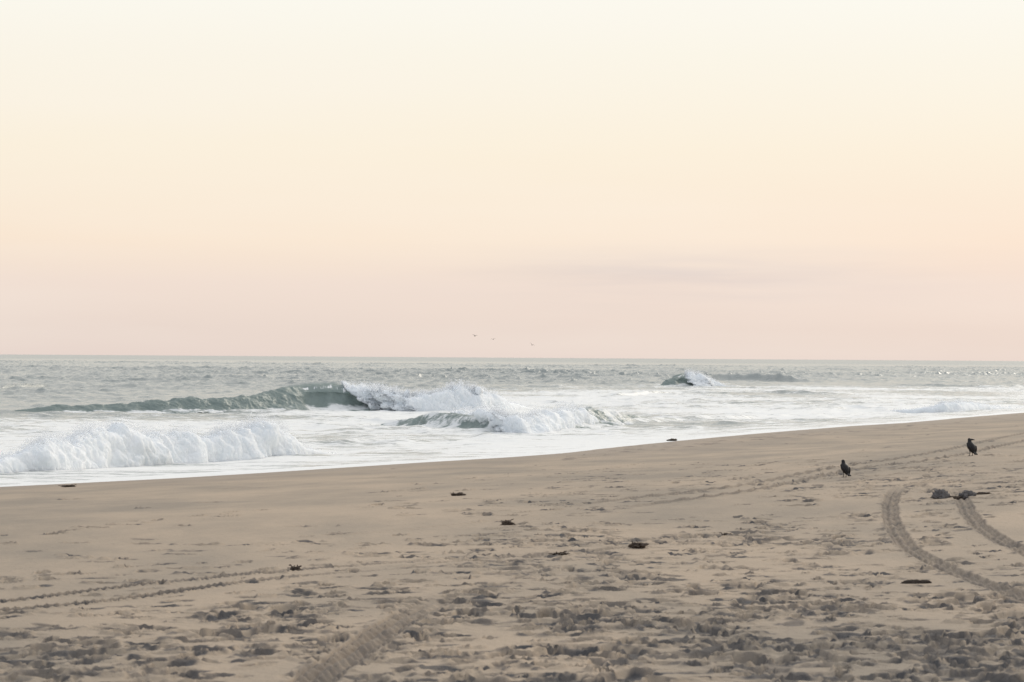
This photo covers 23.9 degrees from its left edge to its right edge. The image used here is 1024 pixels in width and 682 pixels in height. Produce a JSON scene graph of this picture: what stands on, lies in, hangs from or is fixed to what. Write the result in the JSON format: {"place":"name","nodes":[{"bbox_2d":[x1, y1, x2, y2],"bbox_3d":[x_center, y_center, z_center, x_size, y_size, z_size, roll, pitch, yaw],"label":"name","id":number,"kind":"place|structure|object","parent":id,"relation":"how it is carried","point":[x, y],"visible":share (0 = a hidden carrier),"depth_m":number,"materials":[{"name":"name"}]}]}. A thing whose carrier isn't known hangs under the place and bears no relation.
{"place":"outdoors","nodes":[
{"label":"outdoors","id":0,"kind":"place"},
{"bbox_2d":[0,413,1023,681],"bbox_3d":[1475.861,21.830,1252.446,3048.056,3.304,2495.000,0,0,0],"label":"beach sand","id":1,"kind":"structure","parent":0,"point":[420,573],"depth_m":29.10,"materials":[{"name":"beige sand"}]},
{"bbox_2d":[58,484,76,486],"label":"seaweed clump","id":2,"kind":"object","parent":1,"relation":"on","point":[72,485],"visible":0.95,"depth_m":69.33,"materials":[{"name":"brown plant"}]},
{"bbox_2d":[288,564,301,570],"bbox_3d":[-2.581,2.698,28.747,0.172,0.088,0.144,0,0,34],"label":"seaweed clump","id":3,"kind":"object","parent":1,"relation":"on","point":[293,568],"visible":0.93,"depth_m":28.72,"materials":[{"name":"brown plant"}]},
{"bbox_2d":[451,492,465,495],"bbox_3d":[-1.076,3.086,48.723,0.343,0.098,0.252,0,0,-13],"label":"seaweed clump","id":4,"kind":"object","parent":1,"relation":"on","point":[458,494],"visible":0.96,"depth_m":48.66,"materials":[{"name":"brown plant"}]},
{"bbox_2d":[501,519,515,524],"bbox_3d":[-0.075,2.807,37.404,0.236,0.112,0.215,0,0,-15],"label":"seaweed clump","id":5,"kind":"object","parent":1,"relation":"on","point":[507,522],"visible":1,"depth_m":37.34,"materials":[{"name":"brown plant"}]},
{"bbox_2d":[548,551,569,554],"bbox_3d":[0.609,2.727,31.094,0.296,0.074,0.216,0,0,-3],"label":"seaweed clump","id":6,"kind":"object","parent":1,"relation":"on","point":[562,553],"visible":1,"depth_m":31.06,"materials":[{"name":"brown plant"}]},
{"bbox_2d":[628,540,648,547],"bbox_3d":[1.696,2.736,32.480,0.293,0.120,0.252,0,0,-3],"label":"seaweed clump","id":7,"kind":"object","parent":1,"relation":"on","point":[637,544],"visible":1,"depth_m":32.44,"materials":[{"name":"brown plant"}]},
{"bbox_2d":[840,459,850,476],"bbox_3d":[7.201,2.755,52.267,0.217,0.382,0.314,1,0,-34],"label":"crow","id":8,"kind":"object","parent":1,"relation":"on","point":[845,468],"visible":1,"depth_m":52.20,"materials":[{"name":"black"}]},
{"bbox_2d":[900,579,931,583],"bbox_3d":[4.580,2.743,27.396,0.383,0.081,0.080,0,0,-3],"label":"driftwood","id":9,"kind":"object","parent":1,"relation":"on","point":[915,581],"visible":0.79,"depth_m":27.37,"materials":[{"name":"brown wood"}]},
{"bbox_2d":[930,489,949,498],"bbox_3d":[7.546,2.763,42.622,0.350,0.316,0.344,0,0,21],"label":"sand lump","id":10,"kind":"object","parent":1,"relation":"on","point":[940,494],"visible":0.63,"depth_m":42.54,"materials":[{"name":"grey sand"}]},
{"bbox_2d":[949,496,963,499],"bbox_3d":[7.771,2.784,42.660,0.474,0.135,0.239,0,0,0],"label":"seaweed clump","id":11,"kind":"object","parent":1,"relation":"on","point":[957,497],"visible":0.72,"depth_m":42.62,"materials":[{"name":"black plant"}]},
{"bbox_2d":[958,490,976,499],"bbox_3d":[8.050,2.764,42.745,0.310,0.256,0.298,1,0,-29],"label":"sand lump","id":12,"kind":"object","parent":1,"relation":"on","point":[964,494],"visible":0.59,"depth_m":42.68,"materials":[{"name":"grey sand"}]},
{"bbox_2d":[966,438,977,455],"bbox_3d":[11.537,2.659,60.594,0.255,0.447,0.300,1,0,-32],"label":"crow","id":13,"kind":"object","parent":1,"relation":"on","point":[971,446],"visible":1,"depth_m":60.54,"materials":[{"name":"black"}]},
{"bbox_2d":[0,354,1023,486],"bbox_3d":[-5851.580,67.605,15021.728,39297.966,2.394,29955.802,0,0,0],"label":"sea water","id":14,"kind":"structure","parent":0,"point":[755,396],"depth_m":257.51,"materials":[{"name":"grey liquid"}]},
{"bbox_2d":[0,420,342,473],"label":"breaking wave","id":15,"kind":"object","parent":14,"relation":"on","point":[118,444],"visible":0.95,"depth_m":91.17,"materials":[{"name":"white liquid"}]},
{"bbox_2d":[15,380,529,413],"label":"breaking wave","id":16,"kind":"object","parent":14,"relation":"on","point":[345,396],"visible":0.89,"depth_m":185.73,"materials":[{"name":"grey liquid"}]},
{"bbox_2d":[381,406,682,433],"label":"breaking wave","id":17,"kind":"object","parent":14,"relation":"on","point":[561,419],"visible":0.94,"depth_m":140.39,"materials":[{"name":"grey liquid"}]},
{"bbox_2d":[661,372,726,386],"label":"breaking wave","id":18,"kind":"object","parent":14,"relation":"on","point":[688,379],"visible":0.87,"depth_m":364.98,"materials":[{"name":"grey liquid"}]},
{"bbox_2d":[892,401,1014,412],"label":"breaking wave","id":19,"kind":"object","parent":14,"relation":"on","point":[952,406],"visible":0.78,"depth_m":192.08,"materials":[{"name":"white liquid"}]},
{"bbox_2d":[0,0,1023,360],"label":"sky","id":20,"kind":"structure","parent":0,"point":[633,179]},
{"bbox_2d":[977,492,991,494],"bbox_3d":[8.439,2.735,43.169,0.428,0.082,0.151,0,0,0],"label":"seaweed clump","id":21,"kind":"object","parent":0,"point":[979,493],"visible":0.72,"depth_m":43.13,"materials":[{"name":"brown plant"}]}
]}

